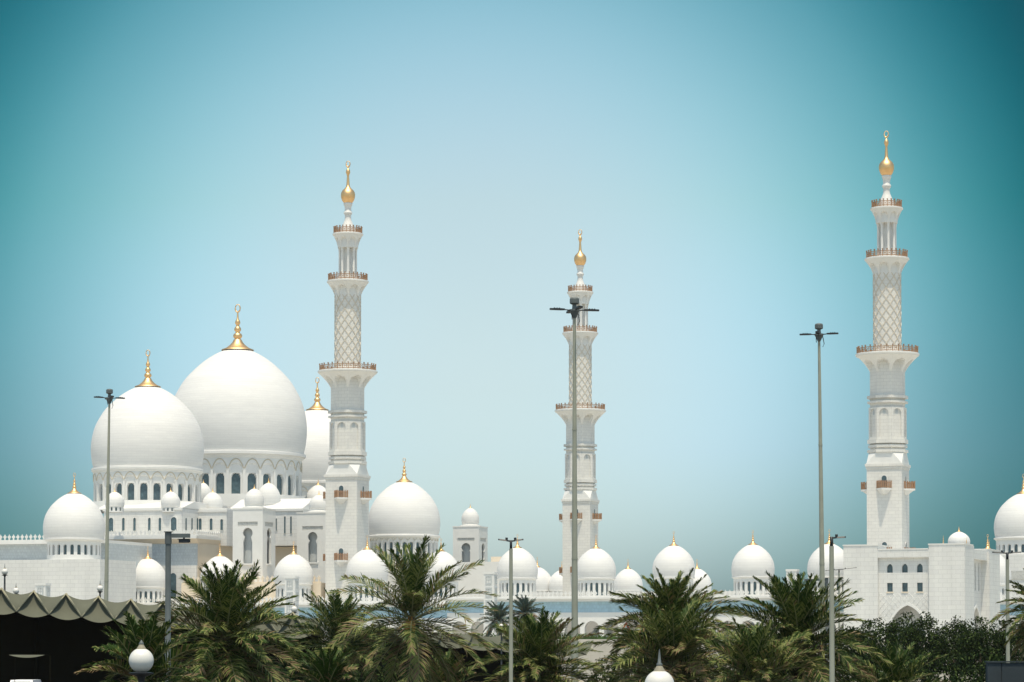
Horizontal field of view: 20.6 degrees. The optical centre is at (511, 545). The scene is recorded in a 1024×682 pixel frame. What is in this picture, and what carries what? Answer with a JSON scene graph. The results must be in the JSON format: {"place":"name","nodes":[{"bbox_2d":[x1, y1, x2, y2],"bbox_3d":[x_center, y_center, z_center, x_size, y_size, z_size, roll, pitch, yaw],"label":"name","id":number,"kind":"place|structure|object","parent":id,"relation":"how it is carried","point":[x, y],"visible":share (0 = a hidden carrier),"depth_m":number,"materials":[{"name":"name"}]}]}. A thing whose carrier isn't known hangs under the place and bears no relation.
{"place":"outdoors","nodes":[
{"label":"outdoors","id":0,"kind":"place"},
{"bbox_2d":[2,566,7,590],"bbox_3d":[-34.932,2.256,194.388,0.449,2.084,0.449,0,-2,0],"label":"globe lamp","id":1,"kind":"object","parent":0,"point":[4,571],"visible":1,"depth_m":194.31,"materials":[{"name":"white glass"}]},
{"bbox_2d":[97,584,102,596],"bbox_3d":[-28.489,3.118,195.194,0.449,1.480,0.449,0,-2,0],"label":"globe lamp","id":2,"kind":"object","parent":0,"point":[99,588],"visible":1,"depth_m":195.06,"materials":[{"name":"white glass"}]},
{"bbox_2d":[291,603,296,612],"bbox_3d":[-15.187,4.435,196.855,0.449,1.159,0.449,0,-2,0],"label":"globe lamp","id":3,"kind":"object","parent":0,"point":[294,608],"visible":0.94,"depth_m":196.70,"materials":[{"name":"white glass"}]},
{"bbox_2d":[296,494,325,582],"bbox_3d":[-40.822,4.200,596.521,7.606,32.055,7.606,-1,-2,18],"label":"pavilion tower","id":4,"kind":"structure","parent":0,"point":[311,537],"depth_m":593.79,"materials":[{"name":"white stone"}]},
{"bbox_2d":[452,505,487,561],"bbox_3d":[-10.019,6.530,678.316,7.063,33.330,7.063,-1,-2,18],"label":"pavilion tower","id":5,"kind":"structure","parent":0,"point":[470,538],"depth_m":676.23,"materials":[{"name":"white stone"}]},
{"bbox_2d":[475,600,521,636],"bbox_3d":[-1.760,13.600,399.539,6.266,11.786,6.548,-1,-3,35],"label":"date palm","id":6,"kind":"object","parent":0,"point":[500,615],"visible":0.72,"depth_m":399.21,"materials":[{"name":"green plant"}]},
{"bbox_2d":[0,0,1023,591],"label":"sky","id":7,"kind":"structure","parent":0,"point":[167,167],"materials":[{"name":"blue"}]},
{"bbox_2d":[506,594,543,632],"bbox_3d":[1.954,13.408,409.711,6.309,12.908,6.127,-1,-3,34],"label":"date palm","id":8,"kind":"object","parent":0,"point":[524,604],"visible":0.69,"depth_m":409.23,"materials":[{"name":"green plant"}]},
{"bbox_2d":[322,639,1023,679],"bbox_3d":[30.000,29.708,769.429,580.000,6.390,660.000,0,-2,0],"label":"terrace ground","id":9,"kind":"structure","parent":0,"point":[592,656],"depth_m":439.68,"materials":[{"name":"stone"}]},
{"bbox_2d":[35,583,50,596],"bbox_3d":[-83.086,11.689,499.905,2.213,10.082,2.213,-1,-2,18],"label":"stone pylon","id":10,"kind":"object","parent":9,"relation":"on","point":[43,589],"visible":0.3,"depth_m":499.16,"materials":[{"name":"white stone"}]},
{"bbox_2d":[0,304,369,632],"bbox_3d":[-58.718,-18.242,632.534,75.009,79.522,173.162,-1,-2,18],"label":"prayer hall","id":11,"kind":"structure","parent":9,"relation":"on","point":[207,447],"depth_m":604.54,"materials":[{"name":"white stone"}]},
{"bbox_2d":[109,518,112,530],"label":"window","id":12,"kind":"structure","parent":11,"relation":"in","point":[111,519],"depth_m":597.66,"materials":[{"name":"grey glass"}]},
{"bbox_2d":[122,518,124,530],"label":"window","id":13,"kind":"structure","parent":11,"relation":"in","point":[123,520],"depth_m":596.79,"materials":[{"name":"grey glass"}]},
{"bbox_2d":[133,518,135,530],"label":"window","id":14,"kind":"structure","parent":11,"relation":"in","point":[134,520],"depth_m":595.91,"materials":[{"name":"glass"}]},
{"bbox_2d":[148,518,150,530],"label":"window","id":15,"kind":"structure","parent":11,"relation":"in","point":[149,520],"depth_m":594.90,"materials":[{"name":"grey glass"}]},
{"bbox_2d":[171,517,175,530],"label":"window","id":16,"kind":"structure","parent":11,"relation":"in","point":[173,521],"depth_m":593.16,"materials":[{"name":"glass"}]},
{"bbox_2d":[171,573,175,597],"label":"window","id":17,"kind":"structure","parent":11,"relation":"in","point":[173,576],"depth_m":589.40,"materials":[{"name":"glass"}]},
{"bbox_2d":[170,516,177,530],"bbox_3d":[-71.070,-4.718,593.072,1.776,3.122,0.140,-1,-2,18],"label":"window frame","id":18,"kind":"structure","parent":11,"relation":"in","point":[172,516],"depth_m":592.87,"materials":[{"name":"white stone"}]},
{"bbox_2d":[199,519,201,529],"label":"window","id":19,"kind":"structure","parent":11,"relation":"in","point":[200,521],"depth_m":600.51,"materials":[{"name":"glass"}]},
{"bbox_2d":[284,517,285,532],"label":"window","id":20,"kind":"structure","parent":11,"relation":"in","point":[284,517],"depth_m":605.30,"materials":[{"name":"grey glass"}]},
{"bbox_2d":[290,517,291,532],"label":"window","id":21,"kind":"structure","parent":11,"relation":"in","point":[290,517],"depth_m":604.86,"materials":[{"name":"grey glass"}]},
{"bbox_2d":[232,485,275,581],"bbox_3d":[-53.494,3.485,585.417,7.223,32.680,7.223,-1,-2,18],"label":"pavilion tower","id":22,"kind":"structure","parent":9,"relation":"on","point":[253,530],"depth_m":583.08,"materials":[{"name":"white stone"}]},
{"bbox_2d":[284,576,299,615],"bbox_3d":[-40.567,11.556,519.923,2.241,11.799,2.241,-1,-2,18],"label":"stone pylon","id":23,"kind":"object","parent":9,"relation":"on","point":[291,585],"visible":0.54,"depth_m":519.11,"materials":[{"name":"white stone"}]},
{"bbox_2d":[136,535,466,634],"bbox_3d":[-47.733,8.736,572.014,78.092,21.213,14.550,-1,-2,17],"label":"arcade","id":24,"kind":"object","parent":9,"relation":"on","point":[367,561],"visible":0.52,"depth_m":566.02,"materials":[{"name":"white stone"}]},
{"bbox_2d":[318,161,377,636],"bbox_3d":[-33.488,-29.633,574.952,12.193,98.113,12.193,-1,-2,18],"label":"minaret","id":25,"kind":"object","parent":9,"relation":"on","point":[346,497],"visible":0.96,"depth_m":572.08,"materials":[{"name":"white stone"}]},
{"bbox_2d":[369,458,500,597],"bbox_3d":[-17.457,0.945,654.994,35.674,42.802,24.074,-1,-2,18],"label":"entrance hall","id":26,"kind":"structure","parent":9,"relation":"on","point":[404,509],"depth_m":648.69,"materials":[{"name":"white stone"}]},
{"bbox_2d":[483,572,497,636],"bbox_3d":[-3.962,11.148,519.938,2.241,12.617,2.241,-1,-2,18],"label":"stone pylon","id":27,"kind":"object","parent":9,"relation":"on","point":[490,582],"visible":0.61,"depth_m":519.08,"materials":[{"name":"white stone"}]},
{"bbox_2d":[555,229,605,595],"bbox_3d":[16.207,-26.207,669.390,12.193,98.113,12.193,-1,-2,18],"label":"minaret","id":28,"kind":"object","parent":9,"relation":"on","point":[588,417],"visible":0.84,"depth_m":666.78,"materials":[{"name":"white stone"}]},
{"bbox_2d":[536,558,732,596],"bbox_3d":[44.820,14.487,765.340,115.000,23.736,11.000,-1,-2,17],"label":"arcade","id":29,"kind":"object","parent":9,"relation":"on","point":[628,579],"visible":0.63,"depth_m":766.90,"materials":[{"name":"white stone"}]},
{"bbox_2d":[445,530,843,636],"bbox_3d":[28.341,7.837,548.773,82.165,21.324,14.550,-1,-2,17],"label":"arcade","id":30,"kind":"object","parent":9,"relation":"on","point":[596,571],"visible":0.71,"depth_m":546.22,"materials":[{"name":"white stone"}]},
{"bbox_2d":[454,632,853,638],"bbox_3d":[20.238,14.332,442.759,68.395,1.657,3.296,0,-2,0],"label":"hedge","id":31,"kind":"object","parent":9,"relation":"on","point":[593,637],"visible":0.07,"depth_m":442.37,"materials":[{"name":"green plant"}]},
{"bbox_2d":[786,569,799,587],"bbox_3d":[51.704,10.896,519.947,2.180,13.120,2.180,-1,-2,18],"label":"stone pylon","id":32,"kind":"object","parent":9,"relation":"on","point":[794,572],"visible":0.12,"depth_m":519.21,"materials":[{"name":"white stone"}]},
{"bbox_2d":[855,131,918,548],"bbox_3d":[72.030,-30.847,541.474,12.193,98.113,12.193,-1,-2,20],"label":"minaret","id":33,"kind":"object","parent":9,"relation":"on","point":[887,361],"visible":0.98,"depth_m":538.71,"materials":[{"name":"stone"}]},
{"bbox_2d":[843,529,999,638],"bbox_3d":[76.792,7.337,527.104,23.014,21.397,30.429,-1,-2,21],"label":"gatehouse","id":34,"kind":"object","parent":9,"relation":"on","point":[958,575],"visible":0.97,"depth_m":514.65,"materials":[{"name":"white stone"}]},
{"bbox_2d":[887,564,892,572],"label":"window","id":35,"kind":"structure","parent":34,"relation":"in","point":[890,569],"depth_m":515.22,"materials":[{"name":"glass"}]},
{"bbox_2d":[888,583,892,591],"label":"window","id":36,"kind":"structure","parent":34,"relation":"in","point":[890,585],"depth_m":515.09,"materials":[{"name":"glass"}]},
{"bbox_2d":[902,564,907,572],"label":"window","id":37,"kind":"structure","parent":34,"relation":"in","point":[904,569],"depth_m":514.34,"materials":[{"name":"grey glass"}]},
{"bbox_2d":[903,583,907,591],"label":"window","id":38,"kind":"structure","parent":34,"relation":"in","point":[905,585],"depth_m":514.09,"materials":[{"name":"grey glass"}]},
{"bbox_2d":[917,564,922,571],"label":"window","id":39,"kind":"structure","parent":34,"relation":"in","point":[920,568],"depth_m":513.33,"materials":[{"name":"glass"}]},
{"bbox_2d":[918,583,922,591],"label":"window","id":40,"kind":"structure","parent":34,"relation":"in","point":[920,585],"depth_m":513.08,"materials":[{"name":"glass"}]},
{"bbox_2d":[985,534,1023,630],"bbox_3d":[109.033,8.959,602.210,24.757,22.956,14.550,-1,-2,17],"label":"arcade","id":41,"kind":"object","parent":9,"relation":"on","point":[1002,580],"visible":0.19,"depth_m":599.88,"materials":[{"name":"white stone"}]},
{"bbox_2d":[994,475,1023,598],"bbox_3d":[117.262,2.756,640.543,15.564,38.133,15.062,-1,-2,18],"label":"corner hall","id":42,"kind":"structure","parent":9,"relation":"on","point":[1009,527],"depth_m":635.27,"materials":[{"name":"white stone"}]},
{"label":"road","id":43,"kind":"structure","parent":0,"visible":0},
{"bbox_2d":[13,586,18,593],"bbox_3d":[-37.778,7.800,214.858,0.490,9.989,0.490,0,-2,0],"label":"globe lamp","id":44,"kind":"object","parent":43,"relation":"on","point":[15,590],"visible":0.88,"depth_m":214.86,"materials":[{"name":"white glass"}]},
{"bbox_2d":[10,679,40,681],"bbox_3d":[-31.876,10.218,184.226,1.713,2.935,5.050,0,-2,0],"label":"parked van","id":45,"kind":"object","parent":43,"relation":"on","point":[28,680],"visible":1,"depth_m":183.48,"materials":[{"name":"white paint"}]},
{"bbox_2d":[11,655,50,657],"bbox_3d":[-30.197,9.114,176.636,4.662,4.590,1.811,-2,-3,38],"label":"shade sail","id":46,"kind":"object","parent":43,"relation":"on","point":[26,656],"visible":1,"depth_m":175.71,"materials":[{"name":"fabric"}]},
{"bbox_2d":[94,389,124,600],"bbox_3d":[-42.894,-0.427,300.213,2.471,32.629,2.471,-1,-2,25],"label":"floodlight mast","id":47,"kind":"object","parent":43,"relation":"on","point":[109,398],"visible":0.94,"depth_m":300.21,"materials":[{"name":"grey metal"}]},
{"bbox_2d":[129,640,153,681],"bbox_3d":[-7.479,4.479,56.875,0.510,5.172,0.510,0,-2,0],"label":"globe lamp","id":48,"kind":"object","parent":43,"relation":"on","point":[141,660],"visible":1,"depth_m":56.79,"materials":[{"name":"white glass"}]},
{"bbox_2d":[74,610,221,681],"bbox_3d":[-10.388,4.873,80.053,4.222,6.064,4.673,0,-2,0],"label":"date palm","id":49,"kind":"object","parent":43,"relation":"on","point":[148,637],"visible":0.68,"depth_m":79.55,"materials":[{"name":"green plant"}]},
{"bbox_2d":[0,587,321,681],"bbox_3d":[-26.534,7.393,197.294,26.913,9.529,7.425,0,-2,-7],"label":"shade canopy","id":50,"kind":"object","parent":43,"relation":"on","point":[65,632],"visible":0.54,"depth_m":199.90,"materials":[{"name":"beige fabric"}]},
{"bbox_2d":[164,531,189,681],"bbox_3d":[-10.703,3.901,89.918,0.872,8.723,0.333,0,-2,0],"label":"camera post","id":51,"kind":"object","parent":43,"relation":"on","point":[169,535],"visible":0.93,"depth_m":89.96,"materials":[{"name":"grey metal"}]},
{"bbox_2d":[144,559,307,681],"bbox_3d":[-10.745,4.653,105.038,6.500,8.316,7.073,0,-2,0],"label":"date palm","id":52,"kind":"object","parent":43,"relation":"on","point":[226,618],"visible":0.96,"depth_m":104.38,"materials":[{"name":"green plant"}]},
{"bbox_2d":[253,658,314,681],"bbox_3d":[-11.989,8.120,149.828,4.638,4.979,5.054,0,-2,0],"label":"shrub","id":53,"kind":"object","parent":43,"relation":"on","point":[287,664],"visible":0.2,"depth_m":149.38,"materials":[{"name":"green plant"}]},
{"bbox_2d":[285,646,360,681],"bbox_3d":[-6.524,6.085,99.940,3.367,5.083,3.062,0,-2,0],"label":"date palm","id":54,"kind":"object","parent":43,"relation":"on","point":[324,667],"visible":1,"depth_m":99.58,"materials":[{"name":"green plant"}]},
{"bbox_2d":[274,588,401,681],"bbox_3d":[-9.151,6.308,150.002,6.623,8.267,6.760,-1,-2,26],"label":"date palm","id":55,"kind":"object","parent":43,"relation":"on","point":[334,608],"visible":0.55,"depth_m":149.46,"materials":[{"name":"green plant"}]},
{"bbox_2d":[357,656,406,681],"bbox_3d":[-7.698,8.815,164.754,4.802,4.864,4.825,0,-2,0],"label":"shrub","id":56,"kind":"object","parent":43,"relation":"on","point":[380,679],"visible":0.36,"depth_m":164.56,"materials":[{"name":"green plant"}]},
{"bbox_2d":[326,535,500,681],"bbox_3d":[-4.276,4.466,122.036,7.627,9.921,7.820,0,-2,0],"label":"date palm","id":57,"kind":"object","parent":43,"relation":"on","point":[410,577],"visible":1,"depth_m":121.59,"materials":[{"name":"green plant"}]},
{"bbox_2d":[398,648,489,681],"bbox_3d":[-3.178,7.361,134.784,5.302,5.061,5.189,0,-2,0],"label":"date palm","id":58,"kind":"object","parent":43,"relation":"on","point":[457,671],"visible":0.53,"depth_m":134.39,"materials":[{"name":"green plant"}]},
{"bbox_2d":[344,630,591,681],"bbox_3d":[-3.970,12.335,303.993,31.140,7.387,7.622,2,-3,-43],"label":"shade canopy","id":59,"kind":"object","parent":43,"relation":"on","point":[491,666],"visible":0.24,"depth_m":303.66,"materials":[{"name":"beige fabric"}]},
{"bbox_2d":[500,620,502,666],"bbox_3d":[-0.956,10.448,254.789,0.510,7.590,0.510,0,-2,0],"label":"globe lamp","id":60,"kind":"object","parent":43,"relation":"on","point":[501,624],"visible":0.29,"depth_m":254.77,"materials":[{"name":"grey paint"}]},
{"bbox_2d":[498,537,522,681],"bbox_3d":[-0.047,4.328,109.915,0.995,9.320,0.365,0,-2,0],"label":"street lamp","id":61,"kind":"object","parent":43,"relation":"on","point":[510,612],"visible":1,"depth_m":109.93,"materials":[{"name":"metal"}]},
{"bbox_2d":[467,606,616,681],"bbox_3d":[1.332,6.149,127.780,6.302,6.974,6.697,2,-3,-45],"label":"date palm","id":62,"kind":"object","parent":43,"relation":"on","point":[535,640],"visible":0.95,"depth_m":127.34,"materials":[{"name":"green plant"}]},
{"bbox_2d":[550,297,598,681],"bbox_3d":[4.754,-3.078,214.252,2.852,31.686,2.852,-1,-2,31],"label":"floodlight mast","id":63,"kind":"object","parent":43,"relation":"on","point":[575,309],"visible":0.95,"depth_m":214.15,"materials":[{"name":"grey metal"}]},
{"bbox_2d":[585,652,643,681],"bbox_3d":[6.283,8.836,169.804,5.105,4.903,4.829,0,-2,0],"label":"shrub","id":64,"kind":"object","parent":43,"relation":"on","point":[595,677],"visible":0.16,"depth_m":169.63,"materials":[{"name":"green plant"}]},
{"bbox_2d":[645,649,673,681],"bbox_3d":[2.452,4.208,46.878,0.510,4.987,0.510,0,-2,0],"label":"globe lamp","id":65,"kind":"object","parent":43,"relation":"on","point":[659,673],"visible":1,"depth_m":46.82,"materials":[{"name":"white glass"}]},
{"bbox_2d":[576,593,746,681],"bbox_3d":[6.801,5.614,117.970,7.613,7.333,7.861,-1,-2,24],"label":"date palm","id":66,"kind":"object","parent":43,"relation":"on","point":[677,641],"visible":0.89,"depth_m":117.17,"materials":[{"name":"green plant"}]},
{"bbox_2d":[594,566,743,681],"bbox_3d":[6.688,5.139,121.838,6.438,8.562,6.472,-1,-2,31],"label":"date palm","id":67,"kind":"object","parent":43,"relation":"on","point":[672,591],"visible":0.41,"depth_m":121.38,"materials":[{"name":"green plant"}]},
{"bbox_2d":[687,617,827,681],"bbox_3d":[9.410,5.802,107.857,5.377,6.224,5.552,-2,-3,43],"label":"date palm","id":68,"kind":"object","parent":43,"relation":"on","point":[751,660],"visible":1,"depth_m":107.59,"materials":[{"name":"green plant"}]},
{"bbox_2d":[708,570,892,681],"bbox_3d":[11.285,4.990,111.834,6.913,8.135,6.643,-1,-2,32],"label":"date palm","id":69,"kind":"object","parent":43,"relation":"on","point":[796,613],"visible":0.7,"depth_m":111.28,"materials":[{"name":"green plant"}]},
{"bbox_2d":[804,578,827,660],"bbox_3d":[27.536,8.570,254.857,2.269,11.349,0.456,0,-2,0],"label":"camera post","id":70,"kind":"object","parent":43,"relation":"on","point":[826,581],"visible":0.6,"depth_m":254.93,"materials":[{"name":"grey metal"}]},
{"bbox_2d":[800,323,838,657],"bbox_3d":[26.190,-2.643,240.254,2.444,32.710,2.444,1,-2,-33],"label":"floodlight mast","id":71,"kind":"object","parent":43,"relation":"on","point":[818,334],"visible":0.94,"depth_m":240.26,"materials":[{"name":"grey metal"}]},
{"bbox_2d":[829,534,845,681],"bbox_3d":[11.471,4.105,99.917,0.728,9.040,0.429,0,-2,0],"label":"street lamp","id":72,"kind":"object","parent":43,"relation":"on","point":[831,622],"visible":1,"depth_m":99.92,"materials":[{"name":"metal"}]},
{"bbox_2d":[825,567,856,630],"bbox_3d":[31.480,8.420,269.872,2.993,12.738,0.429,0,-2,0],"label":"street lamp","id":73,"kind":"object","parent":43,"relation":"on","point":[839,589],"visible":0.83,"depth_m":269.97,"materials":[{"name":"metal"}]},
{"bbox_2d":[815,650,873,681],"bbox_3d":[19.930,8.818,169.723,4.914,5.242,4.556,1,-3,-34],"label":"shrub","id":74,"kind":"object","parent":43,"relation":"on","point":[852,654],"visible":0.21,"depth_m":169.34,"materials":[{"name":"green plant"}]},
{"bbox_2d":[835,619,887,681],"bbox_3d":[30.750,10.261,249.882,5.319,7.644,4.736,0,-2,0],"label":"broadleaf tree","id":75,"kind":"object","parent":43,"relation":"on","point":[866,640],"visible":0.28,"depth_m":249.24,"materials":[{"name":"green plant"}]},
{"bbox_2d":[843,655,927,681],"bbox_3d":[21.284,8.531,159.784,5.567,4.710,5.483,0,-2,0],"label":"shrub","id":76,"kind":"object","parent":43,"relation":"on","point":[921,672],"visible":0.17,"depth_m":159.57,"materials":[{"name":"green plant"}]},
{"bbox_2d":[862,611,922,671],"bbox_3d":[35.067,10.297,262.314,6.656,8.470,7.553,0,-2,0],"label":"broadleaf tree","id":77,"kind":"object","parent":43,"relation":"on","point":[891,628],"visible":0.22,"depth_m":261.24,"materials":[{"name":"green plant"}]},
{"bbox_2d":[836,636,950,681],"bbox_3d":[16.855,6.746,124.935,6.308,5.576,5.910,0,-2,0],"label":"date palm","id":78,"kind":"object","parent":43,"relation":"on","point":[896,671],"visible":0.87,"depth_m":124.44,"materials":[{"name":"green plant"}]},
{"bbox_2d":[886,611,958,681],"bbox_3d":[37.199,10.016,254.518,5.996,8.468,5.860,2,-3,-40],"label":"broadleaf tree","id":79,"kind":"object","parent":43,"relation":"on","point":[933,642],"visible":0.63,"depth_m":254.18,"materials":[{"name":"green plant"}]},
{"bbox_2d":[903,648,975,681],"bbox_3d":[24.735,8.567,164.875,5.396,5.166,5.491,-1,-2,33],"label":"shrub","id":80,"kind":"object","parent":43,"relation":"on","point":[965,679],"visible":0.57,"depth_m":164.61,"materials":[{"name":"green plant"}]},
{"bbox_2d":[924,615,977,680],"bbox_3d":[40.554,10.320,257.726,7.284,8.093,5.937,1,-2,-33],"label":"broadleaf tree","id":81,"kind":"object","parent":43,"relation":"on","point":[955,630],"visible":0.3,"depth_m":256.62,"materials":[{"name":"green plant"}]},
{"bbox_2d":[944,646,1011,681],"bbox_3d":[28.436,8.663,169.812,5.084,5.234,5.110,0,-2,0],"label":"shrub","id":82,"kind":"object","parent":43,"relation":"on","point":[982,678],"visible":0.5,"depth_m":169.61,"materials":[{"name":"green plant"}]},
{"bbox_2d":[952,616,1017,681],"bbox_3d":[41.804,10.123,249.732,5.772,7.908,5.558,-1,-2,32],"label":"broadleaf tree","id":83,"kind":"object","parent":43,"relation":"on","point":[972,641],"visible":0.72,"depth_m":249.12,"materials":[{"name":"green plant"}]},
{"bbox_2d":[985,661,1023,681],"bbox_3d":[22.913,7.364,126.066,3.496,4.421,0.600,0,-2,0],"label":"utility box","id":84,"kind":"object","parent":43,"relation":"on","point":[1004,671],"depth_m":125.88,"materials":[{"name":"grey metal"}]},
{"bbox_2d":[988,568,1023,661],"bbox_3d":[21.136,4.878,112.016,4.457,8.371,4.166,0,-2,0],"label":"date palm","id":85,"kind":"object","parent":43,"relation":"on","point":[1018,618],"visible":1,"depth_m":112.11,"materials":[{"name":"green plant"}]},
{"bbox_2d":[989,619,1023,660],"bbox_3d":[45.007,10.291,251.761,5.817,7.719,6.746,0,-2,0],"label":"broadleaf tree","id":86,"kind":"object","parent":43,"relation":"on","point":[1015,657],"visible":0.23,"depth_m":251.07,"materials":[{"name":"green plant"}]},
{"bbox_2d":[992,550,1020,660],"bbox_3d":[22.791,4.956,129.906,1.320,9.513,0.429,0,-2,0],"label":"street lamp","id":87,"kind":"object","parent":43,"relation":"on","point":[1007,607],"visible":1,"depth_m":129.93,"materials":[{"name":"metal"}]}
]}

